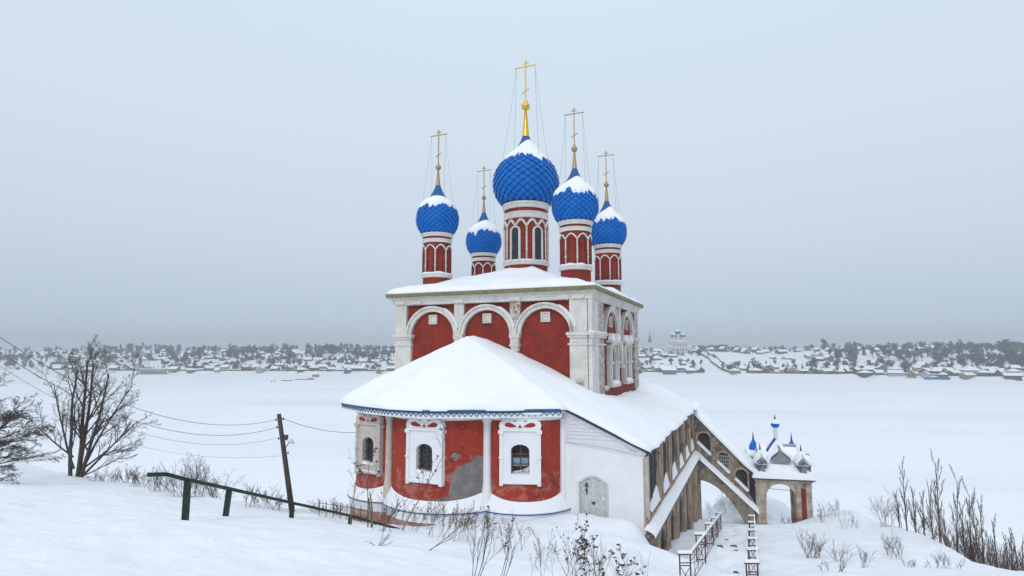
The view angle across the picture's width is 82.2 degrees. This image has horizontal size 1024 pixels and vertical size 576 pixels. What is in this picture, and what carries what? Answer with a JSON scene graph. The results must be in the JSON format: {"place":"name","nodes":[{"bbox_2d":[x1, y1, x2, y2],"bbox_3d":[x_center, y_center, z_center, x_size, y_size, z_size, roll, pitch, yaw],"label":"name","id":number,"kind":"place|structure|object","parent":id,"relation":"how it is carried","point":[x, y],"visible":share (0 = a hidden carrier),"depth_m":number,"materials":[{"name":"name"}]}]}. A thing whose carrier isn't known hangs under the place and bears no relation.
{"place":"outdoors","nodes":[
{"label":"outdoors","id":0,"kind":"place"},
{"bbox_2d":[0,350,1023,575],"bbox_3d":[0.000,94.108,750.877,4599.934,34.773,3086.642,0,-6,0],"label":"ground","id":1,"kind":"structure","parent":0,"point":[857,437],"depth_m":121.51,"materials":[{"name":"snow"}]},
{"bbox_2d":[0,371,65,483],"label":"bare tree","id":2,"kind":"object","parent":1,"relation":"on","point":[7,418],"visible":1,"depth_m":33.51,"materials":[{"name":"brown plant"}]},
{"bbox_2d":[0,345,113,368],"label":"wood","id":3,"kind":"object","parent":1,"relation":"on","point":[52,354],"visible":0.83,"depth_m":962.40,"materials":[{"name":"plant"}]},
{"bbox_2d":[12,334,158,476],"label":"bare tree","id":4,"kind":"object","parent":1,"relation":"on","point":[82,465],"visible":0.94,"depth_m":43.38,"materials":[{"name":"brown plant"}]},
{"bbox_2d":[87,466,127,481],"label":"bare shrub","id":5,"kind":"object","parent":1,"relation":"on","point":[102,477],"visible":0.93,"depth_m":39.70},
{"bbox_2d":[105,464,146,483],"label":"bare shrub","id":6,"kind":"object","parent":1,"relation":"on","point":[130,474],"visible":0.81,"depth_m":39.27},
{"bbox_2d":[126,466,161,486],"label":"bare shrub","id":7,"kind":"object","parent":1,"relation":"on","point":[136,478],"visible":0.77,"depth_m":37.66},
{"bbox_2d":[138,366,168,373],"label":"landing stage","id":8,"kind":"object","parent":1,"relation":"on","point":[146,370],"visible":0.97,"depth_m":781.62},
{"bbox_2d":[150,468,174,492],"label":"bare shrub","id":9,"kind":"object","parent":1,"relation":"on","point":[156,483],"visible":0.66,"depth_m":36.30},
{"bbox_2d":[168,365,180,372],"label":"house","id":10,"kind":"structure","parent":1,"relation":"on","point":[174,369],"depth_m":814.05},
{"bbox_2d":[159,457,209,496],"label":"bare shrub","id":11,"kind":"object","parent":1,"relation":"on","point":[175,485],"visible":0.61,"depth_m":34.70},
{"bbox_2d":[180,352,206,362],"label":"wood","id":12,"kind":"object","parent":1,"relation":"on","point":[193,354],"visible":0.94,"depth_m":950.99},
{"bbox_2d":[173,451,218,497],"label":"bare shrub","id":13,"kind":"object","parent":1,"relation":"on","point":[196,485],"visible":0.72,"depth_m":34.41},
{"bbox_2d":[195,460,243,498],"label":"bare shrub","id":14,"kind":"object","parent":1,"relation":"on","point":[213,494],"visible":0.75,"depth_m":33.76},
{"bbox_2d":[228,345,255,357],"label":"wood","id":15,"kind":"object","parent":1,"relation":"on","point":[244,350],"visible":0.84,"depth_m":996.91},
{"bbox_2d":[113,369,393,370],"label":"board fence","id":16,"kind":"object","parent":1,"relation":"on","point":[252,370],"visible":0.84,"depth_m":812.71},
{"bbox_2d":[241,483,266,507],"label":"bare shrub","id":17,"kind":"object","parent":1,"relation":"on","point":[252,490],"visible":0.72,"depth_m":30.42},
{"bbox_2d":[122,342,391,352],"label":"wood","id":18,"kind":"object","parent":1,"relation":"on","point":[170,346],"visible":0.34,"depth_m":1188.02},
{"bbox_2d":[257,484,288,509],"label":"bare shrub","id":19,"kind":"object","parent":1,"relation":"on","point":[276,503],"visible":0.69,"depth_m":30.58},
{"bbox_2d":[147,472,400,528],"bbox_3d":[-7.690,7.932,21.056,1.740,4.974,12.882,-2,-7,21],"label":"handrail","id":20,"kind":"object","parent":1,"relation":"on","point":[187,497],"visible":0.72,"depth_m":18.29,"materials":[{"name":"green paint"}]},
{"bbox_2d":[267,353,297,364],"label":"wood","id":21,"kind":"object","parent":1,"relation":"on","point":[276,359],"visible":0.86,"depth_m":902.65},
{"bbox_2d":[275,414,294,510],"bbox_3d":[-12.013,9.498,31.126,1.314,5.576,0.334,0,-6,0],"label":"utility pole","id":22,"kind":"object","parent":1,"relation":"on","point":[283,437],"visible":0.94,"depth_m":31.12,"materials":[{"name":"brown wood"}]},
{"bbox_2d":[0,337,273,424],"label":"power wire","id":23,"kind":"object","parent":22,"relation":"attached to","point":[111,398],"visible":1,"depth_m":23.79,"materials":[{"name":"metal"}]},
{"bbox_2d":[0,366,274,444],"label":"power wire","id":24,"kind":"object","parent":22,"relation":"attached to","point":[117,425],"visible":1,"depth_m":25.16,"materials":[{"name":"metal"}]},
{"bbox_2d":[0,352,276,435],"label":"power wire","id":25,"kind":"object","parent":22,"relation":"attached to","point":[125,417],"visible":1,"depth_m":24.31,"materials":[{"name":"metal"}]},
{"bbox_2d":[305,343,340,355],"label":"wood","id":26,"kind":"object","parent":1,"relation":"on","point":[336,350],"visible":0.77,"depth_m":1043.83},
{"bbox_2d":[330,498,346,516],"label":"bare shrub","id":27,"kind":"object","parent":1,"relation":"on","point":[337,508],"visible":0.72,"depth_m":29.93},
{"bbox_2d":[319,500,367,521],"bbox_3d":[-8.317,11.171,28.945,2.427,1.410,0.036,0,-6,0],"label":"iron fence","id":28,"kind":"object","parent":1,"relation":"on","point":[340,508],"visible":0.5,"depth_m":28.97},
{"bbox_2d":[348,455,369,524],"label":"dry weed","id":29,"kind":"object","parent":1,"relation":"on","point":[355,488],"visible":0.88,"depth_m":23.37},
{"bbox_2d":[352,447,379,527],"bbox_3d":[-5.374,7.251,21.145,1.085,2.969,0.822,-5,-8,38],"label":"dry weed","id":30,"kind":"object","parent":1,"relation":"on","point":[372,454],"visible":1,"depth_m":21.13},
{"bbox_2d":[368,489,373,527],"bbox_3d":[-5.300,8.299,21.931,0.260,1.638,0.679,2,-7,-15],"label":"post","id":31,"kind":"object","parent":1,"relation":"on","point":[371,514],"visible":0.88,"depth_m":22.09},
{"bbox_2d":[354,347,391,360],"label":"wood","id":32,"kind":"object","parent":1,"relation":"on","point":[372,354],"visible":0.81,"depth_m":936.17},
{"bbox_2d":[374,486,425,530],"bbox_3d":[-3.867,7.352,19.386,1.325,1.588,2.235,-5,-8,36],"label":"dry weed","id":33,"kind":"object","parent":1,"relation":"on","point":[394,511],"visible":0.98,"depth_m":19.32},
{"bbox_2d":[402,420,463,529],"bbox_3d":[-2.697,6.648,20.779,2.252,3.919,1.073,2,-7,-19],"label":"dry weed","id":34,"kind":"object","parent":1,"relation":"on","point":[451,460],"visible":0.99,"depth_m":20.79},
{"bbox_2d":[411,488,468,536],"bbox_3d":[-2.370,7.476,19.302,1.533,1.570,1.728,3,-7,-27],"label":"dry weed","id":35,"kind":"object","parent":1,"relation":"on","point":[431,517],"visible":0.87,"depth_m":19.49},
{"bbox_2d":[410,503,472,531],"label":"dry weed","id":36,"kind":"object","parent":1,"relation":"on","point":[436,512],"visible":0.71,"depth_m":23.74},
{"bbox_2d":[429,513,489,550],"bbox_3d":[-1.278,5.947,14.294,1.684,1.054,0.538,-2,-7,15],"label":"dry weed","id":37,"kind":"object","parent":1,"relation":"on","point":[459,530],"visible":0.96,"depth_m":14.38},
{"bbox_2d":[438,500,496,543],"bbox_3d":[-1.372,7.337,18.205,1.778,1.626,1.587,0,-6,0],"label":"dry weed","id":38,"kind":"object","parent":1,"relation":"on","point":[466,519],"visible":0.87,"depth_m":18.17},
{"bbox_2d":[462,505,508,575],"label":"dry weed","id":39,"kind":"object","parent":1,"relation":"on","point":[485,546],"visible":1,"depth_m":7.78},
{"bbox_2d":[485,520,531,552],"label":"dry weed","id":40,"kind":"object","parent":1,"relation":"on","point":[507,533],"visible":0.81,"depth_m":16.50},
{"bbox_2d":[496,511,525,575],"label":"dry weed","id":41,"kind":"object","parent":1,"relation":"on","point":[512,521],"visible":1,"depth_m":7.94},
{"bbox_2d":[339,60,701,550],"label":"church","id":42,"kind":"structure","parent":1,"relation":"on","point":[518,376],"depth_m":34.33,"materials":[{"name":"red paint"}]},
{"bbox_2d":[356,438,376,472],"bbox_3d":[-7.626,8.898,31.522,1.544,1.779,0.550,-4,-7,30],"label":"window","id":43,"kind":"structure","parent":42,"relation":"in","point":[369,443],"depth_m":31.66,"materials":[{"name":"black glass"}]},
{"bbox_2d":[354,422,384,476],"bbox_3d":[-7.583,8.634,31.625,1.874,2.730,0.780,-4,-7,30],"label":"window frame","id":44,"kind":"structure","parent":42,"relation":"in","point":[364,431],"depth_m":31.37,"materials":[{"name":"paint"}]},
{"bbox_2d":[407,444,438,482],"bbox_3d":[-4.291,8.642,29.213,1.795,1.779,0.550,-3,-7,22],"label":"window","id":45,"kind":"structure","parent":42,"relation":"in","point":[425,451],"depth_m":29.39,"materials":[{"name":"grey glass"}]},
{"bbox_2d":[405,428,446,486],"bbox_3d":[-4.257,8.378,29.320,2.160,2.730,0.780,-3,-7,22],"label":"window frame","id":46,"kind":"structure","parent":42,"relation":"in","point":[415,437],"depth_m":29.07,"materials":[{"name":"paint"}]},
{"bbox_2d":[498,429,541,486],"bbox_3d":[0.419,8.353,29.091,2.160,2.730,0.780,0,-6,4],"label":"window frame","id":47,"kind":"structure","parent":42,"relation":"in","point":[508,438],"depth_m":28.82,"materials":[{"name":"paint"}]},
{"bbox_2d":[502,445,537,482],"bbox_3d":[0.413,8.616,28.977,1.795,1.779,0.550,0,-6,4],"label":"window","id":48,"kind":"structure","parent":42,"relation":"in","point":[519,453],"depth_m":29.20,"materials":[{"name":"glass"}]},
{"bbox_2d":[578,475,608,517],"bbox_3d":[4.017,10.301,28.899,1.520,2.095,0.150,-3,-7,22],"label":"door","id":49,"kind":"structure","parent":42,"relation":"in","point":[593,496],"depth_m":28.91,"materials":[{"name":"grey paint"}]},
{"bbox_2d":[606,333,620,387],"bbox_3d":[7.059,4.978,40.805,0.560,3.700,2.500,-3,-7,22],"label":"tall window","id":50,"kind":"structure","parent":42,"relation":"in","point":[612,344],"depth_m":39.98,"materials":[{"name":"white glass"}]},
{"bbox_2d":[621,335,633,383],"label":"tall window","id":51,"kind":"structure","parent":42,"relation":"in","point":[626,372],"depth_m":44.43,"materials":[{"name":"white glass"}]},
{"bbox_2d":[526,525,557,575],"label":"dry weed","id":52,"kind":"object","parent":1,"relation":"on","point":[539,549],"visible":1,"depth_m":10.55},
{"bbox_2d":[552,543,584,563],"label":"dry weed","id":53,"kind":"object","parent":1,"relation":"on","point":[555,551],"visible":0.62,"depth_m":15.99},
{"bbox_2d":[556,514,587,574],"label":"dry weed","id":54,"kind":"object","parent":1,"relation":"on","point":[568,538],"visible":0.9,"depth_m":10.66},
{"bbox_2d":[563,539,596,575],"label":"dry weed","id":55,"kind":"object","parent":1,"relation":"on","point":[567,558],"visible":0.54,"depth_m":7.29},
{"bbox_2d":[575,511,604,575],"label":"dry weed","id":56,"kind":"object","parent":1,"relation":"on","point":[585,546],"visible":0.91,"depth_m":6.43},
{"bbox_2d":[560,538,650,575],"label":"dry weed","id":57,"kind":"object","parent":1,"relation":"on","point":[589,567],"visible":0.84,"depth_m":6.97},
{"bbox_2d":[571,535,646,575],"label":"dry weed","id":58,"kind":"object","parent":1,"relation":"on","point":[611,553],"visible":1,"depth_m":6.10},
{"bbox_2d":[648,331,651,353],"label":"bell tower","id":59,"kind":"structure","parent":1,"relation":"on","point":[649,344],"depth_m":984.39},
{"bbox_2d":[662,367,676,374],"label":"house","id":60,"kind":"structure","parent":1,"relation":"on","point":[669,370],"depth_m":744.50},
{"bbox_2d":[663,326,692,353],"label":"church","id":61,"kind":"structure","parent":1,"relation":"on","point":[678,342],"depth_m":968.13,"materials":[{"name":"paint"}]},
{"bbox_2d":[677,512,721,575],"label":"metal railing","id":62,"kind":"object","parent":1,"relation":"on","point":[704,536],"visible":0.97,"depth_m":22.05,"materials":[{"name":"metal"}]},
{"bbox_2d":[693,344,730,349],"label":"wood","id":63,"kind":"object","parent":1,"relation":"on","point":[718,346],"visible":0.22,"depth_m":1071.98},
{"bbox_2d":[693,401,758,523],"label":"covered stair","id":64,"kind":"object","parent":1,"relation":"on","point":[726,465],"visible":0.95,"depth_m":47.80,"materials":[{"name":"stone"}]},
{"bbox_2d":[696,431,711,454],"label":"window","id":65,"kind":"structure","parent":64,"relation":"in","point":[704,439],"depth_m":48.83,"materials":[{"name":"paint"}]},
{"bbox_2d":[716,451,730,473],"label":"window","id":66,"kind":"structure","parent":64,"relation":"in","point":[723,458],"depth_m":47.93,"materials":[{"name":"paint"}]},
{"bbox_2d":[734,468,749,491],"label":"window frame","id":67,"kind":"structure","parent":64,"relation":"in","point":[741,475],"depth_m":47.43,"materials":[{"name":"paint"}]},
{"bbox_2d":[749,473,755,503],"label":"dark doorway","id":68,"kind":"structure","parent":64,"relation":"in","point":[751,481],"depth_m":46.89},
{"bbox_2d":[728,367,740,374],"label":"house","id":69,"kind":"structure","parent":1,"relation":"on","point":[733,371],"depth_m":718.39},
{"bbox_2d":[744,515,759,575],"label":"metal railing","id":70,"kind":"object","parent":1,"relation":"on","point":[749,561],"visible":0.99,"depth_m":22.01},
{"bbox_2d":[745,414,815,523],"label":"porch pavilion","id":71,"kind":"structure","parent":1,"relation":"on","point":[776,461],"depth_m":46.58,"materials":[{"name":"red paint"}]},
{"bbox_2d":[747,371,832,373],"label":"board fence","id":72,"kind":"object","parent":1,"relation":"on","point":[792,372],"visible":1,"depth_m":697.98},
{"bbox_2d":[797,527,827,557],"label":"bare shrub","id":73,"kind":"object","parent":1,"relation":"on","point":[819,548],"visible":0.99,"depth_m":27.83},
{"bbox_2d":[820,367,833,373],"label":"house","id":74,"kind":"structure","parent":1,"relation":"on","point":[826,370],"depth_m":685.53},
{"bbox_2d":[816,500,840,517],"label":"bare shrub","id":75,"kind":"object","parent":1,"relation":"on","point":[837,505],"visible":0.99,"depth_m":42.45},
{"bbox_2d":[823,354,834,361],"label":"house","id":76,"kind":"structure","parent":1,"relation":"on","point":[829,358],"depth_m":803.75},
{"bbox_2d":[819,556,846,571],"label":"bare shrub","id":77,"kind":"object","parent":1,"relation":"on","point":[843,566],"visible":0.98,"depth_m":21.82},
{"bbox_2d":[828,539,856,561],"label":"bare shrub","id":78,"kind":"object","parent":1,"relation":"on","point":[841,553],"visible":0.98,"depth_m":25.87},
{"bbox_2d":[857,369,872,377],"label":"house","id":79,"kind":"structure","parent":1,"relation":"on","point":[864,374],"depth_m":659.70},
{"bbox_2d":[856,544,875,567],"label":"bare shrub","id":80,"kind":"object","parent":1,"relation":"on","point":[865,556],"visible":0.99,"depth_m":23.03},
{"bbox_2d":[876,363,887,371],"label":"house","id":81,"kind":"structure","parent":1,"relation":"on","point":[883,367],"depth_m":685.72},
{"bbox_2d":[864,487,901,526],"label":"bare shrub","id":82,"kind":"object","parent":1,"relation":"on","point":[887,512],"visible":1,"depth_m":36.61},
{"bbox_2d":[880,529,903,556],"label":"bare shrub","id":83,"kind":"object","parent":1,"relation":"on","point":[888,548],"visible":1,"depth_m":25.94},
{"bbox_2d":[886,369,903,376],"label":"house","id":84,"kind":"structure","parent":1,"relation":"on","point":[891,373],"depth_m":650.00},
{"bbox_2d":[893,488,901,527],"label":"young tree","id":85,"kind":"object","parent":1,"relation":"on","point":[899,515],"visible":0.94,"depth_m":36.72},
{"bbox_2d":[853,342,954,362],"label":"wood","id":86,"kind":"object","parent":1,"relation":"on","point":[908,355],"visible":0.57,"depth_m":835.59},
{"bbox_2d":[898,456,909,530],"bbox_3d":[23.293,12.213,34.860,0.557,4.550,0.616,-4,-8,34],"label":"young tree","id":87,"kind":"object","parent":1,"relation":"on","point":[905,506],"visible":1,"depth_m":34.87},
{"bbox_2d":[906,368,916,377],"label":"house","id":88,"kind":"structure","parent":1,"relation":"on","point":[911,373],"depth_m":639.49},
{"bbox_2d":[908,487,918,532],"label":"young tree","id":89,"kind":"object","parent":1,"relation":"on","point":[914,520],"visible":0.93,"depth_m":35.71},
{"bbox_2d":[916,490,925,535],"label":"young tree","id":90,"kind":"object","parent":1,"relation":"on","point":[917,507],"visible":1,"depth_m":33.81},
{"bbox_2d":[915,360,928,367],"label":"house","id":91,"kind":"structure","parent":1,"relation":"on","point":[924,364],"depth_m":731.10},
{"bbox_2d":[915,510,938,539],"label":"bare shrub","id":92,"kind":"object","parent":1,"relation":"on","point":[926,517],"visible":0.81,"depth_m":33.64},
{"bbox_2d":[924,479,935,539],"bbox_3d":[24.031,13.040,33.725,0.720,4.171,0.521,0,-6,0],"label":"young tree","id":93,"kind":"object","parent":1,"relation":"on","point":[930,501],"visible":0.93,"depth_m":33.77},
{"bbox_2d":[929,447,944,543],"bbox_3d":[23.288,11.388,32.027,0.550,5.180,1.033,2,-7,-19],"label":"young tree","id":94,"kind":"object","parent":1,"relation":"on","point":[936,502],"visible":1,"depth_m":31.97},
{"bbox_2d":[924,377,949,379],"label":"pontoon boat","id":95,"kind":"object","parent":1,"relation":"on","point":[928,378],"visible":1,"depth_m":617.95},
{"bbox_2d":[931,366,944,373],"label":"house","id":96,"kind":"structure","parent":1,"relation":"on","point":[936,370],"depth_m":657.41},
{"bbox_2d":[854,373,1023,376],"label":"board fence","id":97,"kind":"object","parent":1,"relation":"on","point":[951,375],"visible":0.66,"depth_m":625.09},
{"bbox_2d":[926,552,964,568],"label":"bare shrub","id":98,"kind":"object","parent":1,"relation":"on","point":[945,557],"visible":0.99,"depth_m":22.92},
{"bbox_2d":[926,507,976,560],"bbox_3d":[23.895,13.727,31.724,3.793,3.701,1.932,0,-6,0],"label":"bare shrub","id":99,"kind":"object","parent":1,"relation":"on","point":[947,536],"visible":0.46,"depth_m":31.66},
{"bbox_2d":[945,369,961,374],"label":"house","id":100,"kind":"structure","parent":1,"relation":"on","point":[953,372],"depth_m":630.81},
{"bbox_2d":[948,463,965,552],"bbox_3d":[23.422,11.877,30.717,0.788,5.295,0.805,2,-7,-15],"label":"young tree","id":101,"kind":"object","parent":1,"relation":"on","point":[956,519],"visible":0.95,"depth_m":30.77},
{"bbox_2d":[953,477,975,560],"bbox_3d":[23.260,12.247,29.925,0.897,4.963,0.755,-1,-6,13],"label":"young tree","id":102,"kind":"object","parent":1,"relation":"on","point":[969,513],"visible":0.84,"depth_m":29.95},
{"bbox_2d":[956,498,972,559],"bbox_3d":[25.291,14.036,32.730,0.796,4.781,0.726,-5,-8,38],"label":"young tree","id":103,"kind":"object","parent":1,"relation":"on","point":[963,529],"visible":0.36,"depth_m":32.80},
{"bbox_2d":[958,371,975,379],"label":"house","id":104,"kind":"structure","parent":1,"relation":"on","point":[966,375],"depth_m":615.13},
{"bbox_2d":[956,365,981,374],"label":"house","id":105,"kind":"structure","parent":1,"relation":"on","point":[972,369],"depth_m":633.31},
{"bbox_2d":[929,519,1010,567],"bbox_3d":[23.071,13.316,29.979,2.554,3.379,3.895,0,-6,0],"label":"bare shrub","id":106,"kind":"object","parent":1,"relation":"on","point":[961,538],"visible":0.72,"depth_m":29.78,"materials":[{"name":"plant"}]},
{"bbox_2d":[965,492,979,563],"bbox_3d":[25.039,13.639,31.736,0.699,5.276,0.595,6,-9,-43],"label":"young tree","id":107,"kind":"object","parent":1,"relation":"on","point":[974,526],"visible":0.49,"depth_m":31.73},
{"bbox_2d":[972,494,990,563],"bbox_3d":[23.126,12.210,28.954,0.716,4.183,0.590,5,-8,-36],"label":"young tree","id":108,"kind":"object","parent":1,"relation":"on","point":[981,529],"visible":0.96,"depth_m":28.84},
{"bbox_2d":[976,369,989,374],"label":"house","id":109,"kind":"structure","parent":1,"relation":"on","point":[984,372],"depth_m":620.81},
{"bbox_2d":[948,341,1023,367],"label":"wood","id":110,"kind":"object","parent":1,"relation":"on","point":[1006,357],"visible":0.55,"depth_m":767.10,"materials":[{"name":"plant"}]},
{"bbox_2d":[960,536,1023,570],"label":"bare shrub","id":111,"kind":"object","parent":1,"relation":"on","point":[1018,562],"visible":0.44,"depth_m":28.72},
{"bbox_2d":[970,538,1014,568],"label":"bare shrub","id":112,"kind":"object","parent":1,"relation":"on","point":[992,555],"visible":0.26,"depth_m":29.64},
{"bbox_2d":[990,514,996,565],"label":"young tree","id":113,"kind":"object","parent":1,"relation":"on","point":[993,525],"visible":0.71,"depth_m":29.91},
{"bbox_2d":[989,368,1001,374],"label":"house","id":114,"kind":"structure","parent":1,"relation":"on","point":[995,371],"depth_m":615.19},
{"bbox_2d":[986,539,1023,570],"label":"bare shrub","id":115,"kind":"object","parent":1,"relation":"on","point":[1013,566],"visible":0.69,"depth_m":27.67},
{"bbox_2d":[1003,527,1016,569],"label":"young tree","id":116,"kind":"object","parent":1,"relation":"on","point":[1010,541],"visible":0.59,"depth_m":28.77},
{"bbox_2d":[1002,372,1022,380],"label":"house","id":117,"kind":"structure","parent":1,"relation":"on","point":[1015,376],"depth_m":595.65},
{"bbox_2d":[1009,527,1020,570],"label":"young tree","id":118,"kind":"object","parent":1,"relation":"on","point":[1013,543],"visible":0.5,"depth_m":29.72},
{"bbox_2d":[1015,354,1023,371],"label":"tall bare tree","id":119,"kind":"object","parent":1,"relation":"on","point":[1021,362],"visible":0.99,"depth_m":641.36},
{"bbox_2d":[1017,538,1023,570],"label":"young tree","id":120,"kind":"object","parent":1,"relation":"on","point":[1022,558],"visible":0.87,"depth_m":27.72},
{"bbox_2d":[0,0,1023,351],"label":"sky","id":121,"kind":"structure","parent":0,"point":[187,173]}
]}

